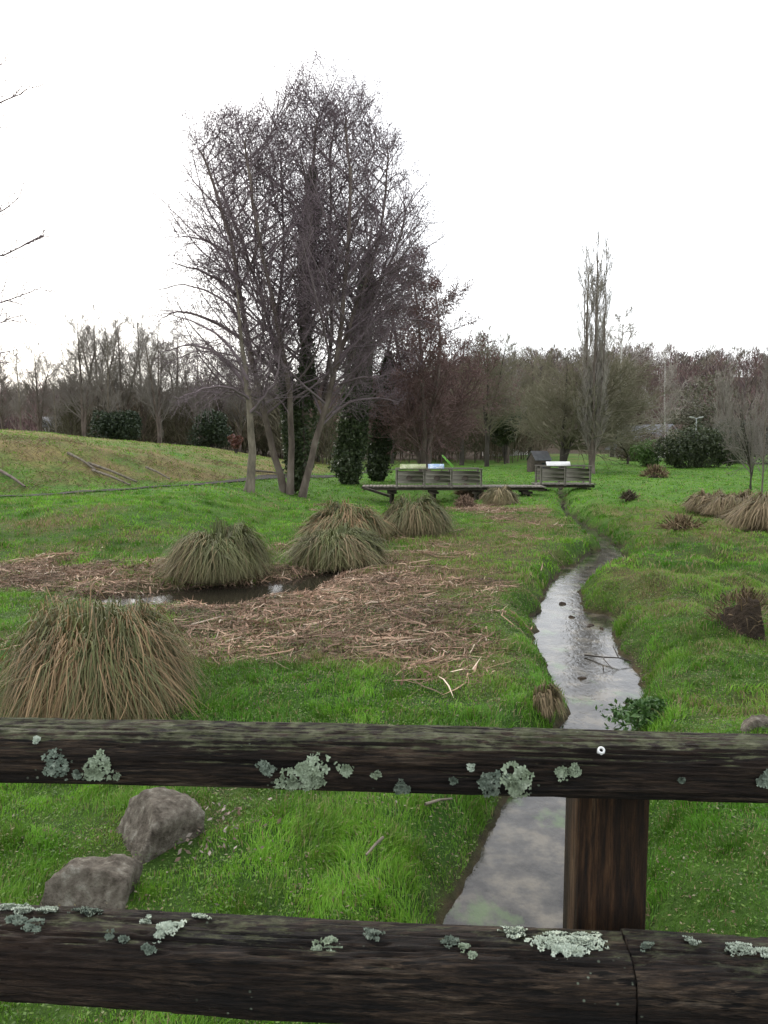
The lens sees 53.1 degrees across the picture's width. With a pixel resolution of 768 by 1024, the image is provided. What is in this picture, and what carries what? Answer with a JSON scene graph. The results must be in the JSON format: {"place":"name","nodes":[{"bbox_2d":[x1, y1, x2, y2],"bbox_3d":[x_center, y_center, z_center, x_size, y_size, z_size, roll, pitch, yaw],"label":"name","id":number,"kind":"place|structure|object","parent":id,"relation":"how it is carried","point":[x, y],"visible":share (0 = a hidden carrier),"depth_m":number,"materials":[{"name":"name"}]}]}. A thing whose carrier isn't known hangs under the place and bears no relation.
{"place":"outdoors","nodes":[
{"label":"outdoors","id":0,"kind":"place"},
{"bbox_2d":[1,469,395,495],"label":"path","id":1,"kind":"structure","parent":0,"point":[271,476],"depth_m":31.10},
{"bbox_2d":[96,566,372,607],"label":"pond","id":2,"kind":"structure","parent":0,"point":[208,595],"depth_m":12.15,"materials":[{"name":"black liquid"}]},
{"bbox_2d":[227,434,243,452],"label":"young beech","id":3,"kind":"object","parent":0,"point":[235,443],"visible":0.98,"depth_m":55.63,"materials":[{"name":"brown plant"}]},
{"bbox_2d":[0,374,767,1023],"bbox_3d":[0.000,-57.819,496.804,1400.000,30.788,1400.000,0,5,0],"label":"ground","id":4,"kind":"structure","parent":0,"point":[452,894],"depth_m":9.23,"materials":[{"name":"green plant"}]},
{"bbox_2d":[0,356,18,415],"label":"bare tree","id":5,"kind":"object","parent":4,"relation":"on","point":[7,384],"visible":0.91,"depth_m":66.64,"materials":[{"name":"grey plant"}]},
{"bbox_2d":[0,345,25,429],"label":"bare tree","id":6,"kind":"object","parent":4,"relation":"on","point":[2,413],"visible":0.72,"depth_m":69.52,"materials":[{"name":"grey plant"}]},
{"bbox_2d":[0,469,25,487],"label":"wooden pole","id":7,"kind":"object","parent":4,"relation":"on","point":[11,477],"visible":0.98,"depth_m":26.56,"materials":[{"name":"brown wood"}]},
{"bbox_2d":[6,348,31,430],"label":"bare tree","id":8,"kind":"object","parent":4,"relation":"on","point":[18,404],"visible":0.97,"depth_m":61.30,"materials":[{"name":"grey plant"}]},
{"bbox_2d":[0,50,60,374],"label":"bare tree","id":9,"kind":"object","parent":4,"relation":"on","point":[10,251],"visible":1,"depth_m":9.46,"materials":[{"name":"grey plant"}]},
{"bbox_2d":[5,340,69,431],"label":"bare tree","id":10,"kind":"object","parent":4,"relation":"on","point":[43,394],"visible":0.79,"depth_m":73.03,"materials":[{"name":"grey plant"}]},
{"bbox_2d":[42,417,64,430],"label":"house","id":11,"kind":"structure","parent":4,"relation":"on","point":[46,423],"depth_m":89.58,"materials":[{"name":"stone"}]},
{"bbox_2d":[45,371,66,432],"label":"bare tree","id":12,"kind":"object","parent":4,"relation":"on","point":[55,414],"visible":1,"depth_m":65.46,"materials":[{"name":"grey plant"}]},
{"bbox_2d":[49,359,88,433],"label":"bare tree","id":13,"kind":"object","parent":4,"relation":"on","point":[68,390],"visible":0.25,"depth_m":76.86,"materials":[{"name":"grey plant"}]},
{"bbox_2d":[35,311,121,436],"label":"bare tree","id":14,"kind":"object","parent":4,"relation":"on","point":[88,392],"visible":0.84,"depth_m":66.92,"materials":[{"name":"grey plant"}]},
{"bbox_2d":[67,452,96,469],"bbox_3d":[-11.947,-2.012,30.350,1.778,0.722,0.120,3,6,33],"label":"wooden pole","id":15,"kind":"object","parent":4,"relation":"on","point":[78,458],"visible":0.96,"depth_m":30.35,"materials":[{"name":"brown wood"}]},
{"bbox_2d":[40,854,142,908],"bbox_3d":[-1.467,1.971,3.824,0.439,0.463,0.434,0,5,0],"label":"stone","id":16,"kind":"object","parent":4,"relation":"on","point":[98,882],"visible":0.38,"depth_m":3.76,"materials":[{"name":"grey stone"}]},
{"bbox_2d":[65,304,128,437],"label":"bare tree","id":17,"kind":"object","parent":4,"relation":"on","point":[102,365],"visible":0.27,"depth_m":70.75,"materials":[{"name":"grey plant"}]},
{"bbox_2d":[88,327,124,437],"bbox_3d":[-21.461,-9.725,59.452,2.869,8.968,2.181,-5,7,-45],"label":"bare tree","id":18,"kind":"object","parent":4,"relation":"on","point":[106,387],"visible":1,"depth_m":59.09,"materials":[{"name":"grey plant"}]},
{"bbox_2d":[92,469,130,485],"bbox_3d":[-10.374,-1.328,29.133,2.173,0.590,0.110,3,6,32],"label":"wooden pole","id":19,"kind":"object","parent":4,"relation":"on","point":[102,473],"visible":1,"depth_m":29.11,"materials":[{"name":"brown wood"}]},
{"bbox_2d":[87,462,137,482],"bbox_3d":[-10.574,-1.554,29.856,2.473,0.777,0.120,2,6,24],"label":"wooden pole","id":20,"kind":"object","parent":4,"relation":"on","point":[106,469],"visible":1,"depth_m":29.83,"materials":[{"name":"brown wood"}]},
{"bbox_2d":[0,578,227,719],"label":"sedge tussock","id":21,"kind":"object","parent":4,"relation":"on","point":[107,661],"visible":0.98,"depth_m":6.26,"materials":[{"name":"plant"}]},
{"bbox_2d":[86,408,143,440],"bbox_3d":[-20.898,-6.745,59.801,4.350,2.829,3.601,0,5,0],"label":"holly bush","id":22,"kind":"object","parent":4,"relation":"on","point":[125,424],"visible":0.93,"depth_m":58.94,"materials":[{"name":"green plant"}]},
{"bbox_2d":[85,307,159,412],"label":"bare tree","id":23,"kind":"object","parent":4,"relation":"on","point":[118,372],"visible":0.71,"depth_m":68.65,"materials":[{"name":"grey plant"}]},
{"bbox_2d":[0,433,246,492],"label":"grassy bank","id":24,"kind":"object","parent":4,"relation":"on","point":[81,482],"visible":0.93,"depth_m":30.58,"materials":[{"name":"green plant"}]},
{"bbox_2d":[96,312,180,441],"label":"bare tree","id":25,"kind":"object","parent":4,"relation":"on","point":[144,419],"visible":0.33,"depth_m":72.83,"materials":[{"name":"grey plant"}]},
{"bbox_2d":[126,323,187,442],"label":"bare tree","id":26,"kind":"object","parent":4,"relation":"on","point":[159,407],"visible":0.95,"depth_m":67.17,"materials":[{"name":"grey plant"}]},
{"bbox_2d":[145,466,169,479],"bbox_3d":[-9.361,-1.622,31.779,1.453,0.528,0.100,3,6,32],"label":"wooden pole","id":27,"kind":"object","parent":4,"relation":"on","point":[151,469],"visible":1,"depth_m":31.78,"materials":[{"name":"brown wood"}]},
{"bbox_2d":[116,787,204,863],"bbox_3d":[-1.323,1.890,4.428,0.501,0.541,0.473,-4,7,-37],"label":"stone","id":28,"kind":"object","parent":4,"relation":"on","point":[154,821],"visible":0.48,"depth_m":4.33,"materials":[{"name":"grey stone"}]},
{"bbox_2d":[143,328,201,444],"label":"bare tree","id":29,"kind":"object","parent":4,"relation":"on","point":[179,373],"visible":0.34,"depth_m":74.68,"materials":[{"name":"grey plant"}]},
{"bbox_2d":[165,339,221,441],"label":"bare tree","id":30,"kind":"object","parent":4,"relation":"on","point":[193,401],"visible":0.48,"depth_m":69.21,"materials":[{"name":"grey plant"}]},
{"bbox_2d":[185,408,235,448],"bbox_3d":[-14.426,-6.850,63.546,4.195,3.622,3.381,0,5,0],"label":"holly bush","id":31,"kind":"object","parent":4,"relation":"on","point":[214,430],"visible":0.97,"depth_m":63.24,"materials":[{"name":"green plant"}]},
{"bbox_2d":[187,342,237,422],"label":"bare tree","id":32,"kind":"object","parent":4,"relation":"on","point":[214,383],"visible":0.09,"depth_m":74.98,"materials":[{"name":"grey plant"}]},
{"bbox_2d":[148,516,292,586],"bbox_3d":[-2.845,0.634,13.233,2.585,1.062,2.850,0,5,0],"label":"sedge tussock","id":33,"kind":"object","parent":4,"relation":"on","point":[234,552],"visible":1,"depth_m":12.68,"materials":[{"name":"plant"}]},
{"bbox_2d":[149,281,309,492],"bbox_3d":[-5.768,-4.634,28.813,5.866,7.867,4.790,-2,5,-16],"label":"young tree","id":34,"kind":"object","parent":4,"relation":"on","point":[245,381],"visible":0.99,"depth_m":28.66,"materials":[{"name":"grey plant"}]},
{"bbox_2d":[216,343,259,452],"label":"bare tree","id":35,"kind":"object","parent":4,"relation":"on","point":[238,420],"visible":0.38,"depth_m":70.95,"materials":[{"name":"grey plant"}]},
{"bbox_2d":[235,351,278,456],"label":"bare tree","id":36,"kind":"object","parent":4,"relation":"on","point":[264,453],"visible":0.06,"depth_m":76.91,"materials":[{"name":"brown plant"}]},
{"bbox_2d":[255,470,286,474],"bbox_3d":[-5.835,-2.065,40.624,0.140,0.477,3.420,3,6,27],"label":"wooden pole","id":37,"kind":"object","parent":4,"relation":"on","point":[262,471],"visible":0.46,"depth_m":39.98,"materials":[{"name":"brown wood"}]},
{"bbox_2d":[37,373,556,464],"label":"thicket","id":38,"kind":"object","parent":4,"relation":"on","point":[171,430],"visible":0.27,"depth_m":75.33,"materials":[{"name":"plant"}]},
{"bbox_2d":[138,33,469,497],"bbox_3d":[-3.200,-9.913,32.557,13.898,18.721,12.099,-2,6,-21],"label":"alder tree","id":39,"kind":"object","parent":4,"relation":"on","point":[315,276],"visible":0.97,"depth_m":31.02,"materials":[{"name":"grey plant"}]},
{"bbox_2d":[295,365,339,461],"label":"bare tree","id":40,"kind":"object","parent":4,"relation":"on","point":[320,407],"visible":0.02,"depth_m":79.02,"materials":[{"name":"brown plant"}]},
{"bbox_2d":[0,501,646,697],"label":"reed litter","id":41,"kind":"object","parent":4,"relation":"on","point":[248,604],"visible":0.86,"depth_m":10.52,"materials":[{"name":"brown plant"}]},
{"bbox_2d":[275,518,401,572],"bbox_3d":[-0.890,0.595,14.808,2.793,0.912,2.974,0,5,0],"label":"sedge tussock","id":42,"kind":"object","parent":4,"relation":"on","point":[345,546],"visible":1,"depth_m":14.08,"materials":[{"name":"plant"}]},
{"bbox_2d":[288,495,404,541],"bbox_3d":[-1.013,0.161,18.133,3.038,1.080,3.024,5,7,41],"label":"sedge tussock","id":43,"kind":"object","parent":4,"relation":"on","point":[334,514],"visible":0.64,"depth_m":17.69,"materials":[{"name":"plant"}]},
{"bbox_2d":[328,359,372,428],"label":"bare tree","id":44,"kind":"object","parent":4,"relation":"on","point":[342,392],"visible":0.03,"depth_m":84.59,"materials":[{"name":"brown plant"}]},
{"bbox_2d":[297,195,430,484],"bbox_3d":[-1.029,-8.988,41.577,7.162,15.445,6.049,0,5,0],"label":"ivy clad tree","id":45,"kind":"object","parent":4,"relation":"on","point":[349,453],"visible":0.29,"depth_m":41.46,"materials":[{"name":"green plant"}]},
{"bbox_2d":[365,836,383,855],"bbox_3d":[-0.050,1.842,4.240,0.020,0.028,0.191,3,6,28],"label":"stick","id":46,"kind":"object","parent":4,"relation":"on","point":[378,841],"visible":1,"depth_m":4.24,"materials":[{"name":"beige wood"}]},
{"bbox_2d":[0,717,767,1023],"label":"wooden railing","id":47,"kind":"object","parent":4,"relation":"on","point":[602,956],"visible":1,"depth_m":1.30,"materials":[{"name":"brown wood"}]},
{"bbox_2d":[0,337,767,454],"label":"hill wood","id":48,"kind":"object","parent":4,"relation":"on","point":[690,366],"visible":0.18,"depth_m":220.79,"materials":[{"name":"plant"}]},
{"bbox_2d":[360,300,420,480],"bbox_3d":[-0.515,-7.165,45.125,4.931,11.103,4.992,-2,6,-22],"label":"ivy clad tree","id":49,"kind":"object","parent":4,"relation":"on","point":[378,462],"visible":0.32,"depth_m":44.41,"materials":[{"name":"green plant"}]},
{"bbox_2d":[369,346,421,463],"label":"bare tree","id":50,"kind":"object","parent":4,"relation":"on","point":[392,458],"visible":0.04,"depth_m":81.57,"materials":[{"name":"brown plant"}]},
{"bbox_2d":[109,699,711,1023],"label":"flowers","id":51,"kind":"object","parent":4,"relation":"on","point":[206,845],"visible":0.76,"depth_m":4.37,"materials":[{"name":"white plant"}]},
{"bbox_2d":[380,490,461,537],"bbox_3d":[0.823,0.037,19.182,2.526,1.142,2.539,0,5,0],"label":"sedge tussock","id":52,"kind":"object","parent":4,"relation":"on","point":[424,516],"visible":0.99,"depth_m":18.59,"materials":[{"name":"plant"}]},
{"bbox_2d":[333,239,529,471],"bbox_3d":[2.135,-8.446,44.076,9.125,13.551,10.999,-3,6,-29],"label":"alder tree","id":53,"kind":"object","parent":4,"relation":"on","point":[419,386],"visible":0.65,"depth_m":42.98,"materials":[{"name":"brown plant"}]},
{"bbox_2d":[415,345,452,462],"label":"bare tree","id":54,"kind":"object","parent":4,"relation":"on","point":[430,393],"visible":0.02,"depth_m":82.21,"materials":[{"name":"brown plant"}]},
{"bbox_2d":[424,798,452,805],"bbox_3d":[0.349,1.831,4.862,0.020,0.073,0.276,5,7,43],"label":"stick","id":55,"kind":"object","parent":4,"relation":"on","point":[433,801],"visible":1,"depth_m":4.83,"materials":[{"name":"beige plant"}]},
{"bbox_2d":[441,455,453,470],"bbox_3d":[4.623,-3.481,55.915,0.912,1.352,0.490,0,5,0],"label":"slide","id":56,"kind":"object","parent":4,"relation":"on","point":[447,460],"visible":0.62,"depth_m":55.66,"materials":[{"name":"plastic"}]},
{"bbox_2d":[361,468,545,503],"bbox_3d":[2.992,-1.004,33.211,7.941,1.765,2.218,0,5,0],"label":"footbridge","id":57,"kind":"object","parent":4,"relation":"on","point":[424,477],"visible":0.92,"depth_m":32.99,"materials":[{"name":"grey wood"}]},
{"bbox_2d":[400,464,425,468],"bbox_3d":[1.245,-1.957,32.928,1.117,0.200,0.213,0,5,0],"label":"information board","id":58,"kind":"object","parent":57,"relation":"attached to","point":[412,466],"visible":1,"depth_m":32.91,"materials":[{"name":"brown wood"}]},
{"bbox_2d":[428,464,443,468],"bbox_3d":[2.232,-1.957,32.928,0.688,0.200,0.213,0,5,0],"label":"information board","id":59,"kind":"object","parent":57,"relation":"attached to","point":[435,466],"visible":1,"depth_m":32.91,"materials":[{"name":"blue wood"}]},
{"bbox_2d":[429,336,484,464],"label":"bare tree","id":60,"kind":"object","parent":4,"relation":"on","point":[461,459],"visible":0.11,"depth_m":77.20,"materials":[{"name":"brown plant"}]},
{"bbox_2d":[451,483,469,495],"bbox_3d":[3.663,-0.751,34.564,1.411,1.209,1.268,0,5,0],"label":"tussock stump","id":61,"kind":"object","parent":4,"relation":"on","point":[461,492],"visible":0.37,"depth_m":34.41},
{"bbox_2d":[452,493,476,507],"bbox_3d":[3.037,-0.258,28.667,1.278,0.917,1.118,0,5,0],"label":"tussock stump","id":62,"kind":"object","parent":4,"relation":"on","point":[465,500],"visible":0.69,"depth_m":28.46,"materials":[{"name":"brown plant"}]},
{"bbox_2d":[466,487,484,498],"bbox_3d":[4.066,-0.656,33.622,1.065,0.936,0.958,4,7,39],"label":"tussock stump","id":63,"kind":"object","parent":4,"relation":"on","point":[472,495],"visible":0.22,"depth_m":33.45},
{"bbox_2d":[452,324,530,466],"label":"bare tree","id":64,"kind":"object","parent":4,"relation":"on","point":[488,419],"visible":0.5,"depth_m":70.88,"materials":[{"name":"brown plant"}]},
{"bbox_2d":[478,484,522,505],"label":"sedge tussock","id":65,"kind":"object","parent":4,"relation":"on","point":[504,495],"visible":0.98,"depth_m":29.42,"materials":[{"name":"plant"}]},
{"bbox_2d":[482,448,527,455],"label":"house","id":66,"kind":"structure","parent":4,"relation":"on","point":[515,453],"depth_m":114.75,"materials":[{"name":"stone"}]},
{"bbox_2d":[489,408,523,463],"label":"ivy covered tree","id":67,"kind":"object","parent":4,"relation":"on","point":[501,437],"visible":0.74,"depth_m":79.21,"materials":[{"name":"green plant"}]},
{"bbox_2d":[485,344,529,462],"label":"bare tree","id":68,"kind":"object","parent":4,"relation":"on","point":[508,450],"visible":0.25,"depth_m":82.57,"materials":[{"name":"brown plant"}]},
{"bbox_2d":[502,355,557,454],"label":"bare tree","id":69,"kind":"object","parent":4,"relation":"on","point":[529,377],"visible":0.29,"depth_m":88.43,"materials":[{"name":"brown plant"}]},
{"bbox_2d":[526,451,551,471],"bbox_3d":[12.071,-3.916,59.892,1.456,1.696,1.568,-2,5,-17],"label":"playhouse","id":70,"kind":"object","parent":4,"relation":"on","point":[533,458],"visible":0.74,"depth_m":59.48,"materials":[{"name":"grey wood"}]},
{"bbox_2d":[532,682,568,724],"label":"dead grass tuft","id":71,"kind":"object","parent":4,"relation":"on","point":[548,701],"visible":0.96,"depth_m":6.78,"materials":[{"name":"plant"}]},
{"bbox_2d":[531,465,595,490],"bbox_3d":[8.419,-1.504,36.112,2.764,1.384,1.350,0,5,0],"label":"footbridge","id":72,"kind":"object","parent":4,"relation":"on","point":[564,474],"visible":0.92,"depth_m":35.46,"materials":[{"name":"grey wood"}]},
{"bbox_2d":[546,461,570,465],"bbox_3d":[8.036,-2.228,35.414,1.109,0.200,0.213,0,5,0],"label":"information board","id":73,"kind":"object","parent":72,"relation":"attached to","point":[557,463],"visible":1,"depth_m":35.41,"materials":[{"name":"white wood"}]},
{"bbox_2d":[499,349,684,469],"bbox_3d":[15.660,-7.861,60.458,15.206,10.168,14.668,2,6,25],"label":"bare tree","id":74,"kind":"object","parent":4,"relation":"on","point":[564,407],"visible":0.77,"depth_m":58.42,"materials":[{"name":"brown plant"}]},
{"bbox_2d":[572,230,616,473],"bbox_3d":[15.342,-11.537,56.304,3.064,17.672,3.082,1,5,12],"label":"poplar tree","id":75,"kind":"object","parent":4,"relation":"on","point":[598,340],"visible":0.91,"depth_m":55.88,"materials":[{"name":"grey plant"}]},
{"bbox_2d":[602,344,651,456],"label":"bare tree","id":76,"kind":"object","parent":4,"relation":"on","point":[629,355],"visible":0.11,"depth_m":90.59,"materials":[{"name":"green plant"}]},
{"bbox_2d":[596,418,663,463],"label":"bare bush","id":77,"kind":"object","parent":4,"relation":"on","point":[623,447],"visible":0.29,"depth_m":71.19,"materials":[{"name":"brown plant"}]},
{"bbox_2d":[619,489,640,501],"bbox_3d":[8.748,-0.511,27.385,0.935,0.640,0.880,0,5,0],"label":"earth clod","id":78,"kind":"object","parent":4,"relation":"on","point":[626,496],"visible":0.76,"depth_m":27.32,"materials":[{"name":"brown soil"}]},
{"bbox_2d":[623,697,636,704],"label":"weed plant","id":79,"kind":"object","parent":4,"relation":"on","point":[627,700],"visible":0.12,"depth_m":7.70,"materials":[{"name":"green plant"}]},
{"bbox_2d":[595,694,668,730],"bbox_3d":[2.417,1.748,6.740,1.030,0.271,1.131,0,5,0],"label":"weed plant","id":80,"kind":"object","parent":4,"relation":"on","point":[640,712],"visible":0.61,"depth_m":6.72,"materials":[{"name":"green plant"}]},
{"bbox_2d":[606,306,668,431],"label":"bare tree","id":81,"kind":"object","parent":4,"relation":"on","point":[630,324],"visible":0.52,"depth_m":97.98,"materials":[{"name":"grey plant"}]},
{"bbox_2d":[615,431,662,460],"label":"brown bush","id":82,"kind":"object","parent":4,"relation":"on","point":[625,456],"visible":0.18,"depth_m":77.20,"materials":[{"name":"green plant"}]},
{"bbox_2d":[616,355,667,424],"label":"bare tree","id":83,"kind":"object","parent":4,"relation":"on","point":[651,388],"visible":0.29,"depth_m":96.01,"materials":[{"name":"brown plant"}]},
{"bbox_2d":[628,439,662,466],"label":"laurel bush","id":84,"kind":"object","parent":4,"relation":"on","point":[644,454],"visible":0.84,"depth_m":67.47,"materials":[{"name":"green plant"}]},
{"bbox_2d":[636,464,673,477],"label":"clump","id":85,"kind":"object","parent":4,"relation":"on","point":[654,471],"visible":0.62,"depth_m":48.94,"materials":[{"name":"brown plant"}]},
{"bbox_2d":[639,421,686,445],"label":"bare bush","id":86,"kind":"object","parent":4,"relation":"on","point":[666,431],"visible":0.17,"depth_m":79.35,"materials":[{"name":"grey plant"}]},
{"bbox_2d":[635,343,691,453],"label":"birch tree","id":87,"kind":"object","parent":4,"relation":"on","point":[669,386],"visible":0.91,"depth_m":84.49,"materials":[{"name":"grey plant"}]},
{"bbox_2d":[648,512,708,531],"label":"dead grass clump","id":88,"kind":"object","parent":4,"relation":"on","point":[677,521],"visible":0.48,"depth_m":18.36,"materials":[{"name":"brown plant"}]},
{"bbox_2d":[662,370,733,436],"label":"bare tree","id":89,"kind":"object","parent":4,"relation":"on","point":[687,419],"visible":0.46,"depth_m":115.93,"materials":[{"name":"plant"}]},
{"bbox_2d":[652,418,744,467],"bbox_3d":[27.007,-5.916,65.482,8.070,4.430,4.673,0,5,0],"label":"evergreen bush","id":90,"kind":"object","parent":4,"relation":"on","point":[690,447],"visible":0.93,"depth_m":64.71,"materials":[{"name":"green plant"}]},
{"bbox_2d":[679,487,724,511],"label":"dead grass clump","id":91,"kind":"object","parent":4,"relation":"on","point":[695,499],"visible":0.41,"depth_m":23.57,"materials":[{"name":"plant"}]},
{"bbox_2d":[712,366,734,433],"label":"poplar tree","id":92,"kind":"object","parent":4,"relation":"on","point":[724,393],"visible":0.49,"depth_m":83.02,"materials":[{"name":"grey plant"}]},
{"bbox_2d":[692,489,755,516],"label":"dead grass clump","id":93,"kind":"object","parent":4,"relation":"on","point":[718,503],"visible":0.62,"depth_m":22.26,"materials":[{"name":"plant"}]},
{"bbox_2d":[698,585,767,640],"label":"dead grass clump","id":94,"kind":"object","parent":4,"relation":"on","point":[744,615],"visible":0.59,"depth_m":8.54,"materials":[{"name":"brown plant"}]},
{"bbox_2d":[701,414,767,463],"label":"evergreen bush","id":95,"kind":"object","parent":4,"relation":"on","point":[766,434],"visible":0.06,"depth_m":71.19,"materials":[{"name":"green plant"}]},
{"bbox_2d":[710,381,767,489],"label":"bare tree","id":96,"kind":"object","parent":4,"relation":"on","point":[747,436],"visible":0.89,"depth_m":33.62,"materials":[{"name":"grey plant"}]},
{"bbox_2d":[712,489,767,531],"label":"dead grass clump","id":97,"kind":"object","parent":4,"relation":"on","point":[751,514],"visible":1,"depth_m":18.71,"materials":[{"name":"plant"}]},
{"bbox_2d":[740,714,767,732],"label":"stone","id":98,"kind":"object","parent":4,"relation":"on","point":[755,721],"visible":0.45,"depth_m":5.39,"materials":[{"name":"grey stone"}]},
{"bbox_2d":[750,346,767,494],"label":"sapling","id":99,"kind":"object","parent":4,"relation":"on","point":[765,399],"visible":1,"depth_m":23.86,"materials":[{"name":"grey plant"}]},
{"bbox_2d":[0,0,767,395],"label":"sky","id":100,"kind":"structure","parent":0,"point":[546,126],"materials":[{"name":"white"}]},
{"bbox_2d":[443,481,644,927],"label":"stream","id":101,"kind":"structure","parent":0,"point":[515,877],"depth_m":5.55,"materials":[{"name":"liquid"}]},
{"bbox_2d":[584,646,632,666],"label":"fallen branch","id":102,"kind":"object","parent":101,"relation":"on","point":[603,657],"visible":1,"depth_m":9.10,"materials":[{"name":"brown wood"}]},
{"bbox_2d":[605,424,677,457],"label":"house","id":103,"kind":"structure","parent":0,"point":[659,425],"depth_m":90.08,"materials":[{"name":"stone"}]}
]}

